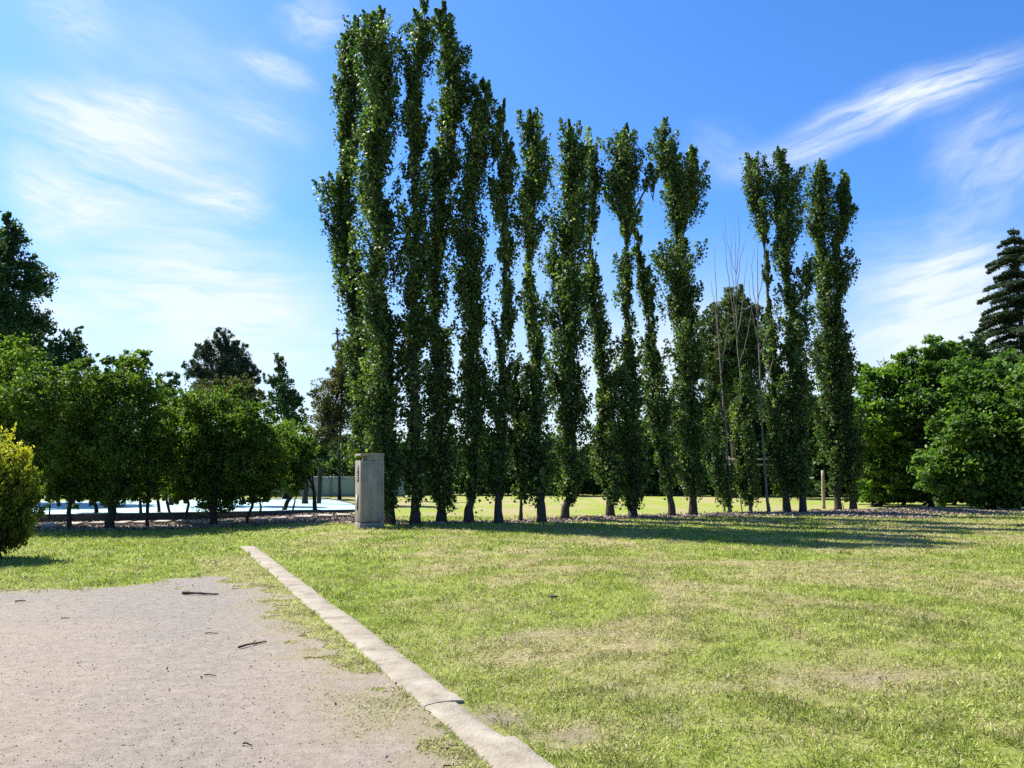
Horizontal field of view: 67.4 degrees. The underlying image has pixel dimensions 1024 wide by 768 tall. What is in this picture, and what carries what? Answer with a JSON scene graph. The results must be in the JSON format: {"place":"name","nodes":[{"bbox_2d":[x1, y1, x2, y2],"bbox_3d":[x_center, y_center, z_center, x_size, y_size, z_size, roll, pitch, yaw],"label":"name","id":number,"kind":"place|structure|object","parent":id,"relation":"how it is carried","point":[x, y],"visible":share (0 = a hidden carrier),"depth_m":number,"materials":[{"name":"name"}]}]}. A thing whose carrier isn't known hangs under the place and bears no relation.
{"place":"outdoors","nodes":[
{"label":"outdoors","id":0,"kind":"place"},
{"bbox_2d":[33,498,354,513],"bbox_3d":[-24.122,5.231,32.398,34.000,0.001,17.000,3,-7,-21],"label":"swimming pool","id":1,"kind":"object","parent":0,"point":[270,505],"visible":0.44,"depth_m":33.98,"materials":[{"name":"paint"}]},
{"bbox_2d":[0,576,460,767],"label":"gravel lot","id":2,"kind":"structure","parent":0,"point":[311,725],"depth_m":5.75,"materials":[{"name":"grey gravel"}]},
{"bbox_2d":[182,591,218,594],"bbox_3d":[-4.201,2.820,10.345,0.520,0.044,0.041,-1,-7,8],"label":"fallen stick","id":3,"kind":"object","parent":2,"relation":"on","point":[189,592],"visible":1,"depth_m":10.34,"materials":[{"name":"wood"}]},
{"bbox_2d":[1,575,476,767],"bbox_3d":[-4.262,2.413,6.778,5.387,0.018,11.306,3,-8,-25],"label":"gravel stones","id":4,"kind":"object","parent":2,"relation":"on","point":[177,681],"visible":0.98,"depth_m":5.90,"materials":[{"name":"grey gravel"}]},
{"bbox_2d":[238,640,266,647],"bbox_3d":[-2.474,2.459,7.280,0.066,0.026,0.326,-4,-8,30],"label":"fallen stick","id":5,"kind":"object","parent":2,"relation":"on","point":[244,645],"visible":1,"depth_m":7.24,"materials":[{"name":"wood"}]},
{"bbox_2d":[0,490,1023,767],"bbox_3d":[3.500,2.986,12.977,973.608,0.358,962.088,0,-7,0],"label":"lawn","id":6,"kind":"structure","parent":0,"point":[586,504],"depth_m":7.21,"materials":[{"name":"green plant"}]},
{"bbox_2d":[0,422,51,558],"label":"golden shrub","id":7,"kind":"object","parent":6,"relation":"on","point":[20,496],"visible":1,"depth_m":14.94,"materials":[{"name":"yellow plant"}]},
{"bbox_2d":[0,210,66,397],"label":"tall tree","id":8,"kind":"object","parent":6,"relation":"on","point":[31,285],"visible":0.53,"depth_m":40.21,"materials":[{"name":"green plant"}]},
{"bbox_2d":[36,325,95,503],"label":"round tree","id":9,"kind":"object","parent":6,"relation":"on","point":[74,348],"visible":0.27,"depth_m":37.93,"materials":[{"name":"green plant"}]},
{"bbox_2d":[147,371,200,504],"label":"round tree","id":10,"kind":"object","parent":6,"relation":"on","point":[170,383],"visible":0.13,"depth_m":35.98,"materials":[{"name":"green plant"}]},
{"bbox_2d":[32,498,354,521],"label":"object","id":11,"kind":"structure","parent":6,"relation":"on","point":[129,516],"depth_m":27.63,"materials":[{"name":"stone"}]},
{"bbox_2d":[34,513,354,530],"bbox_3d":[-13.707,4.618,26.138,18.200,0.224,7.700,0,-7,0],"label":"planting bed","id":12,"kind":"object","parent":6,"relation":"on","point":[207,524],"visible":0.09,"depth_m":24.46,"materials":[{"name":"brown soil"}]},
{"bbox_2d":[0,332,55,459],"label":"tree","id":13,"kind":"object","parent":12,"relation":"on","point":[6,422],"visible":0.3,"depth_m":23.84,"materials":[{"name":"green plant"}]},
{"bbox_2d":[37,469,61,521],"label":"tree","id":14,"kind":"object","parent":12,"relation":"on","point":[57,499],"visible":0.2,"depth_m":25.80,"materials":[{"name":"green plant"}]},
{"bbox_2d":[41,522,62,526],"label":"stone slab","id":15,"kind":"structure","parent":12,"relation":"on","point":[53,524],"depth_m":23.63,"materials":[{"name":"grey stone"}]},
{"bbox_2d":[0,351,108,527],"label":"tree","id":16,"kind":"object","parent":12,"relation":"on","point":[62,483],"visible":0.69,"depth_m":22.73,"materials":[{"name":"green plant"}]},
{"bbox_2d":[72,522,83,525],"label":"stone slab","id":17,"kind":"structure","parent":12,"relation":"on","point":[77,523],"depth_m":24.08,"materials":[{"name":"beige stone"}]},
{"bbox_2d":[66,471,105,512],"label":"tree","id":18,"kind":"object","parent":12,"relation":"on","point":[95,505],"visible":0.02,"depth_m":28.15,"materials":[{"name":"green plant"}]},
{"bbox_2d":[23,353,163,528],"bbox_3d":[-12.470,1.746,23.408,3.728,5.507,3.242,0,-7,0],"label":"tree","id":19,"kind":"object","parent":12,"relation":"on","point":[111,454],"visible":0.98,"depth_m":22.86,"materials":[{"name":"green plant"}]},
{"bbox_2d":[89,521,103,524],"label":"stone slab","id":20,"kind":"structure","parent":12,"relation":"on","point":[97,523],"depth_m":24.35,"materials":[{"name":"beige stone"}]},
{"bbox_2d":[115,521,132,524],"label":"stone slab","id":21,"kind":"structure","parent":12,"relation":"on","point":[122,522],"depth_m":24.53,"materials":[{"name":"beige stone"}]},
{"bbox_2d":[123,460,155,512],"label":"tree","id":22,"kind":"object","parent":12,"relation":"on","point":[141,495],"visible":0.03,"depth_m":28.11,"materials":[{"name":"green plant"}]},
{"bbox_2d":[132,520,149,523],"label":"stone slab","id":23,"kind":"structure","parent":12,"relation":"on","point":[138,522],"depth_m":24.76,"materials":[{"name":"beige stone"}]},
{"bbox_2d":[104,348,192,526],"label":"tree","id":24,"kind":"object","parent":12,"relation":"on","point":[161,469],"visible":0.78,"depth_m":24.08,"materials":[{"name":"green plant"}]},
{"bbox_2d":[150,460,170,511],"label":"tree","id":25,"kind":"object","parent":12,"relation":"on","point":[167,503],"visible":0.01,"depth_m":28.68,"materials":[{"name":"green plant"}]},
{"bbox_2d":[156,491,164,511],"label":"tree","id":26,"kind":"object","parent":12,"relation":"on","point":[158,506],"visible":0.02,"depth_m":28.67,"materials":[{"name":"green plant"}]},
{"bbox_2d":[153,520,171,523],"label":"stone slab","id":27,"kind":"structure","parent":12,"relation":"on","point":[161,521],"depth_m":25.11,"materials":[{"name":"beige stone"}]},
{"bbox_2d":[148,387,195,519],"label":"tree","id":28,"kind":"object","parent":12,"relation":"on","point":[175,499],"visible":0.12,"depth_m":25.93,"materials":[{"name":"green plant"}]},
{"bbox_2d":[175,520,190,522],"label":"stone slab","id":29,"kind":"structure","parent":12,"relation":"on","point":[181,521],"depth_m":25.34,"materials":[{"name":"grey stone"}]},
{"bbox_2d":[193,520,209,522],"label":"stone slab","id":30,"kind":"structure","parent":12,"relation":"on","point":[199,521],"depth_m":25.34,"materials":[{"name":"grey stone"}]},
{"bbox_2d":[156,380,286,524],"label":"tree","id":31,"kind":"object","parent":12,"relation":"on","point":[203,449],"visible":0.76,"depth_m":24.86,"materials":[{"name":"green plant"}]},
{"bbox_2d":[218,519,234,522],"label":"stone slab","id":32,"kind":"structure","parent":12,"relation":"on","point":[227,521],"depth_m":25.54,"materials":[{"name":"grey stone"}]},
{"bbox_2d":[249,518,268,520],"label":"stone slab","id":33,"kind":"structure","parent":12,"relation":"on","point":[257,519],"depth_m":25.75,"materials":[{"name":"grey stone"}]},
{"bbox_2d":[218,399,300,523],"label":"tree","id":34,"kind":"object","parent":12,"relation":"on","point":[263,474],"visible":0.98,"depth_m":24.80,"materials":[{"name":"green plant"}]},
{"bbox_2d":[259,465,282,510],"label":"tree","id":35,"kind":"object","parent":12,"relation":"on","point":[278,494],"visible":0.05,"depth_m":29.53,"materials":[{"name":"green plant"}]},
{"bbox_2d":[271,516,288,519],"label":"stone slab","id":36,"kind":"structure","parent":12,"relation":"on","point":[280,518],"depth_m":25.52,"materials":[{"name":"grey stone"}]},
{"bbox_2d":[294,515,313,518],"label":"stone slab","id":37,"kind":"structure","parent":12,"relation":"on","point":[304,516],"depth_m":25.52,"materials":[{"name":"grey stone"}]},
{"bbox_2d":[317,514,332,516],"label":"stone slab","id":38,"kind":"structure","parent":12,"relation":"on","point":[324,515],"depth_m":25.53,"materials":[{"name":"grey stone"}]},
{"bbox_2d":[336,513,350,515],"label":"stone slab","id":39,"kind":"structure","parent":12,"relation":"on","point":[338,514],"depth_m":25.72,"materials":[{"name":"grey stone"}]},
{"bbox_2d":[181,326,266,398],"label":"feathery tree","id":40,"kind":"object","parent":6,"relation":"on","point":[226,363],"visible":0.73,"depth_m":50.13,"materials":[{"name":"green plant"}]},
{"bbox_2d":[176,372,272,504],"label":"olive tree","id":41,"kind":"object","parent":6,"relation":"on","point":[253,392],"visible":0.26,"depth_m":35.83,"materials":[{"name":"green plant"}]},
{"bbox_2d":[262,352,314,498],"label":"conical tree","id":42,"kind":"object","parent":6,"relation":"on","point":[287,399],"visible":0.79,"depth_m":48.04,"materials":[{"name":"green plant"}]},
{"bbox_2d":[268,417,314,509],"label":"tree","id":43,"kind":"object","parent":6,"relation":"on","point":[295,464],"visible":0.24,"depth_m":30.38,"materials":[{"name":"green plant"}]},
{"bbox_2d":[285,472,304,509],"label":"tree","id":44,"kind":"object","parent":6,"relation":"on","point":[300,484],"visible":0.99,"depth_m":29.65,"materials":[{"name":"green plant"}]},
{"bbox_2d":[286,436,323,509],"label":"tree","id":45,"kind":"object","parent":6,"relation":"on","point":[307,465],"visible":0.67,"depth_m":30.21,"materials":[{"name":"green plant"}]},
{"bbox_2d":[317,459,323,502],"bbox_3d":[-9.506,4.941,38.012,0.279,2.457,0.270,0,-7,0],"label":"timber pole","id":46,"kind":"object","parent":6,"relation":"on","point":[319,489],"visible":0.77,"depth_m":37.94,"materials":[{"name":"wood"}]},
{"bbox_2d":[304,428,354,491],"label":"background tree","id":47,"kind":"object","parent":6,"relation":"on","point":[330,465],"visible":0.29,"depth_m":54.53,"materials":[{"name":"green plant"}]},
{"bbox_2d":[258,476,404,496],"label":"net fence","id":48,"kind":"object","parent":6,"relation":"on","point":[329,483],"visible":0.25,"depth_m":50.58,"materials":[{"name":"grey metal"}]},
{"bbox_2d":[297,343,367,503],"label":"olive tree","id":49,"kind":"object","parent":6,"relation":"on","point":[328,411],"visible":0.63,"depth_m":37.93,"materials":[{"name":"green plant"}]},
{"bbox_2d":[321,327,350,499],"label":"thin tree","id":50,"kind":"object","parent":6,"relation":"on","point":[338,343],"visible":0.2,"depth_m":46.02,"materials":[{"name":"green plant"}]},
{"bbox_2d":[311,14,377,477],"bbox_3d":[-5.381,-4.152,25.512,2.390,17.320,1.605,0,-7,0],"label":"poplar tree","id":51,"kind":"object","parent":6,"relation":"on","point":[342,210],"visible":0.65,"depth_m":25.46,"materials":[{"name":"green plant"}]},
{"bbox_2d":[328,431,409,485],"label":"background tree","id":52,"kind":"object","parent":6,"relation":"on","point":[343,441],"visible":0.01,"depth_m":59.00,"materials":[{"name":"green plant"}]},
{"bbox_2d":[355,453,384,528],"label":"utility pillar","id":53,"kind":"structure","parent":6,"relation":"on","point":[369,490],"depth_m":20.97,"materials":[{"name":"concrete"}]},
{"bbox_2d":[338,4,417,524],"bbox_3d":[-4.032,-3.904,23.355,2.726,16.328,2.302,0,-7,0],"label":"poplar tree","id":54,"kind":"object","parent":6,"relation":"on","point":[375,143],"visible":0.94,"depth_m":23.13,"materials":[{"name":"green plant"}]},
{"bbox_2d":[240,546,554,767],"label":"kerb","id":55,"kind":"structure","parent":6,"relation":"on","point":[439,701],"depth_m":5.84,"materials":[{"name":"concrete"}]},
{"bbox_2d":[394,0,437,524],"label":"poplar tree","id":56,"kind":"object","parent":6,"relation":"on","point":[415,330],"visible":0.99,"depth_m":23.15,"materials":[{"name":"green plant"}]},
{"bbox_2d":[401,439,463,493],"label":"background tree","id":57,"kind":"object","parent":6,"relation":"on","point":[455,489],"visible":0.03,"depth_m":56.53,"materials":[{"name":"green plant"}]},
{"bbox_2d":[404,0,481,521],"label":"poplar tree","id":58,"kind":"object","parent":6,"relation":"on","point":[441,385],"visible":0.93,"depth_m":23.90,"materials":[{"name":"green plant"}]},
{"bbox_2d":[448,76,506,523],"bbox_3d":[-1.092,-2.795,23.913,1.914,14.258,1.613,-3,-8,26],"label":"poplar tree","id":59,"kind":"object","parent":6,"relation":"on","point":[469,244],"visible":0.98,"depth_m":23.72,"materials":[{"name":"green plant"}]},
{"bbox_2d":[450,438,516,495],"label":"background tree","id":60,"kind":"object","parent":6,"relation":"on","point":[462,469],"visible":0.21,"depth_m":55.18,"materials":[{"name":"green plant"}]},
{"bbox_2d":[478,129,525,523],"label":"poplar tree","id":61,"kind":"object","parent":6,"relation":"on","point":[501,409],"visible":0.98,"depth_m":23.58,"materials":[{"name":"green plant"}]},
{"bbox_2d":[0,506,1023,757],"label":"leaf litter","id":62,"kind":"object","parent":6,"relation":"on","point":[886,512],"visible":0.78,"depth_m":25.99,"materials":[{"name":"brown plant"}]},
{"bbox_2d":[503,361,529,521],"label":"poplar tree","id":63,"kind":"object","parent":6,"relation":"on","point":[520,482],"visible":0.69,"depth_m":23.60,"materials":[{"name":"green plant"}]},
{"bbox_2d":[135,416,908,490],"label":"wood","id":64,"kind":"object","parent":6,"relation":"on","point":[479,446],"depth_m":75.98,"materials":[{"name":"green plant"}]},
{"bbox_2d":[506,442,540,494],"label":"background tree","id":65,"kind":"object","parent":6,"relation":"on","point":[513,483],"visible":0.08,"depth_m":56.77,"materials":[{"name":"green plant"}]},
{"bbox_2d":[511,106,557,521],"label":"poplar tree","id":66,"kind":"object","parent":6,"relation":"on","point":[535,157],"visible":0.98,"depth_m":23.95,"materials":[{"name":"green plant"}]},
{"bbox_2d":[535,117,597,518],"bbox_3d":[1.801,-2.304,25.317,2.154,13.592,2.162,0,-7,0],"label":"poplar tree","id":67,"kind":"object","parent":6,"relation":"on","point":[576,196],"visible":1,"depth_m":25.12,"materials":[{"name":"green plant"}]},
{"bbox_2d":[544,432,603,495],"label":"background tree","id":68,"kind":"object","parent":6,"relation":"on","point":[591,486],"visible":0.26,"depth_m":54.12,"materials":[{"name":"green plant"}]},
{"bbox_2d":[579,139,630,516],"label":"poplar tree","id":69,"kind":"object","parent":6,"relation":"on","point":[605,430],"visible":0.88,"depth_m":26.13,"materials":[{"name":"green plant"}]},
{"bbox_2d":[596,122,665,516],"bbox_3d":[4.199,-2.431,26.678,2.473,14.165,1.745,0,-7,0],"label":"poplar tree","id":70,"kind":"object","parent":6,"relation":"on","point":[622,181],"visible":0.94,"depth_m":26.72,"materials":[{"name":"green plant"}]},
{"bbox_2d":[601,417,680,495],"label":"background tree","id":71,"kind":"object","parent":6,"relation":"on","point":[652,487],"visible":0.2,"depth_m":54.96,"materials":[{"name":"green plant"}]},
{"bbox_2d":[633,228,681,515],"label":"poplar tree","id":72,"kind":"object","parent":6,"relation":"on","point":[653,368],"visible":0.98,"depth_m":26.90,"materials":[{"name":"green plant"}]},
{"bbox_2d":[401,511,939,524],"bbox_3d":[5.327,4.484,26.069,19.352,0.100,4.660,1,-7,-11],"label":"litter bed","id":73,"kind":"object","parent":6,"relation":"on","point":[663,517],"visible":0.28,"depth_m":25.40,"materials":[{"name":"brown soil"}]},
{"bbox_2d":[749,234,782,511],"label":"dead poplar","id":74,"kind":"object","parent":73,"relation":"on","point":[764,470],"visible":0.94,"depth_m":29.52,"materials":[{"name":"brown wood"}]},
{"bbox_2d":[639,405,702,488],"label":"background tree","id":75,"kind":"object","parent":6,"relation":"on","point":[663,420],"depth_m":60.70,"materials":[{"name":"green plant"}]},
{"bbox_2d":[642,115,713,514],"bbox_3d":[6.194,-2.656,28.021,2.382,14.946,2.482,-7,-9,44],"label":"poplar tree","id":76,"kind":"object","parent":6,"relation":"on","point":[683,197],"visible":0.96,"depth_m":27.76,"materials":[{"name":"green plant"}]},
{"bbox_2d":[670,407,751,495],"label":"background tree","id":77,"kind":"object","parent":6,"relation":"on","point":[711,492],"visible":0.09,"depth_m":52.99,"materials":[{"name":"green plant"}]},
{"bbox_2d":[700,246,737,512],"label":"dying poplar","id":78,"kind":"object","parent":6,"relation":"on","point":[716,464],"visible":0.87,"depth_m":28.95,"materials":[{"name":"green plant"}]},
{"bbox_2d":[692,284,768,497],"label":"broadleaf tree","id":79,"kind":"object","parent":6,"relation":"on","point":[730,371],"visible":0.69,"depth_m":49.67,"materials":[{"name":"leaves"},{"name":"bark"}]},
{"bbox_2d":[722,210,773,511],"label":"dying poplar","id":80,"kind":"object","parent":6,"relation":"on","point":[746,453],"visible":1,"depth_m":29.39,"materials":[{"name":"green plant"}]},
{"bbox_2d":[726,387,773,494],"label":"background tree","id":81,"kind":"object","parent":6,"relation":"on","point":[757,425],"visible":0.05,"depth_m":55.10,"materials":[{"name":"green plant"}]},
{"bbox_2d":[728,456,775,487],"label":"wooden rail","id":82,"kind":"object","parent":6,"relation":"on","point":[757,459],"visible":0.11,"depth_m":45.66,"materials":[{"name":"brown wood"}]},
{"bbox_2d":[739,151,802,511],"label":"poplar tree","id":83,"kind":"object","parent":6,"relation":"on","point":[775,404],"visible":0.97,"depth_m":29.70,"materials":[{"name":"green plant"}]},
{"bbox_2d":[757,146,821,511],"bbox_3d":[10.807,-2.248,29.813,2.207,14.542,1.856,0,-7,0],"label":"poplar tree","id":84,"kind":"object","parent":6,"relation":"on","point":[785,189],"visible":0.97,"depth_m":29.67,"materials":[{"name":"green plant"}]},
{"bbox_2d":[755,380,826,495],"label":"background tree","id":85,"kind":"object","parent":6,"relation":"on","point":[771,490],"visible":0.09,"depth_m":54.07,"materials":[{"name":"green plant"}]},
{"bbox_2d":[821,470,825,508],"bbox_3d":[13.420,4.624,33.102,0.159,1.793,0.146,0,-7,0],"label":"wooden stake","id":86,"kind":"object","parent":6,"relation":"on","point":[823,489],"visible":0.86,"depth_m":33.07,"materials":[{"name":"brown wood"}]},
{"bbox_2d":[794,158,858,509],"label":"poplar tree","id":87,"kind":"object","parent":6,"relation":"on","point":[826,342],"visible":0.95,"depth_m":31.22,"materials":[{"name":"green plant"}]},
{"bbox_2d":[801,395,862,496],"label":"background tree","id":88,"kind":"object","parent":6,"relation":"on","point":[815,487],"visible":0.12,"depth_m":51.37,"materials":[{"name":"green plant"}]},
{"bbox_2d":[824,168,868,508],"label":"poplar tree","id":89,"kind":"object","parent":6,"relation":"on","point":[854,466],"visible":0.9,"depth_m":30.92,"materials":[{"name":"green plant"}]},
{"bbox_2d":[841,461,887,503],"bbox_3d":[17.712,4.787,38.121,2.763,2.727,2.620,0,-7,0],"label":"dark shrub","id":90,"kind":"object","parent":6,"relation":"on","point":[845,499],"visible":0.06,"depth_m":38.01,"materials":[{"name":"green plant"}]},
{"bbox_2d":[844,352,928,506],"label":"broadleaf tree","id":91,"kind":"object","parent":6,"relation":"on","point":[876,418],"visible":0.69,"depth_m":35.23,"materials":[{"name":"green plant"}]},
{"bbox_2d":[885,455,924,504],"bbox_3d":[19.319,4.760,38.338,2.635,2.859,2.186,-3,-7,24],"label":"dark shrub","id":92,"kind":"object","parent":6,"relation":"on","point":[902,501],"visible":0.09,"depth_m":37.80,"materials":[{"name":"green plant"}]},
{"bbox_2d":[895,484,956,504],"bbox_3d":[20.409,4.675,37.787,2.873,2.930,2.338,0,-7,0],"label":"dark shrub","id":93,"kind":"object","parent":6,"relation":"on","point":[921,500],"visible":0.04,"depth_m":37.83,"materials":[{"name":"green plant"}]},
{"bbox_2d":[879,334,982,506],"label":"broadleaf tree","id":94,"kind":"object","parent":6,"relation":"on","point":[921,387],"visible":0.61,"depth_m":34.86,"materials":[{"name":"green plant"}]},
{"bbox_2d":[933,462,972,504],"bbox_3d":[21.765,4.875,38.125,2.816,2.599,1.870,0,-7,0],"label":"dark shrub","id":95,"kind":"object","parent":6,"relation":"on","point":[953,502],"visible":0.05,"depth_m":38.00,"materials":[{"name":"green plant"}]},
{"bbox_2d":[923,334,989,485],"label":"broadleaf tree","id":96,"kind":"object","parent":6,"relation":"on","point":[965,349],"visible":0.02,"depth_m":50.16,"materials":[{"name":"green plant"}]},
{"bbox_2d":[906,348,1023,509],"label":"broadleaf tree","id":97,"kind":"object","parent":6,"relation":"on","point":[969,434],"visible":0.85,"depth_m":31.27,"materials":[{"name":"green plant"}]},
{"bbox_2d":[954,331,1013,400],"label":"broadleaf tree","id":98,"kind":"object","parent":6,"relation":"on","point":[978,353],"visible":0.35,"depth_m":40.29,"materials":[{"name":"green plant"}]},
{"bbox_2d":[968,227,1023,411],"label":"conifer tree","id":99,"kind":"object","parent":6,"relation":"on","point":[1007,319],"visible":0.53,"depth_m":46.93,"materials":[{"name":"green plant"}]},
{"bbox_2d":[977,354,1023,509],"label":"broadleaf tree","id":100,"kind":"object","parent":6,"relation":"on","point":[1016,490],"visible":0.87,"depth_m":30.26,"materials":[{"name":"green plant"}]},
{"bbox_2d":[0,0,1023,448],"label":"sky","id":101,"kind":"structure","parent":0,"point":[160,158],"materials":[{"name":"blue"}]}
]}

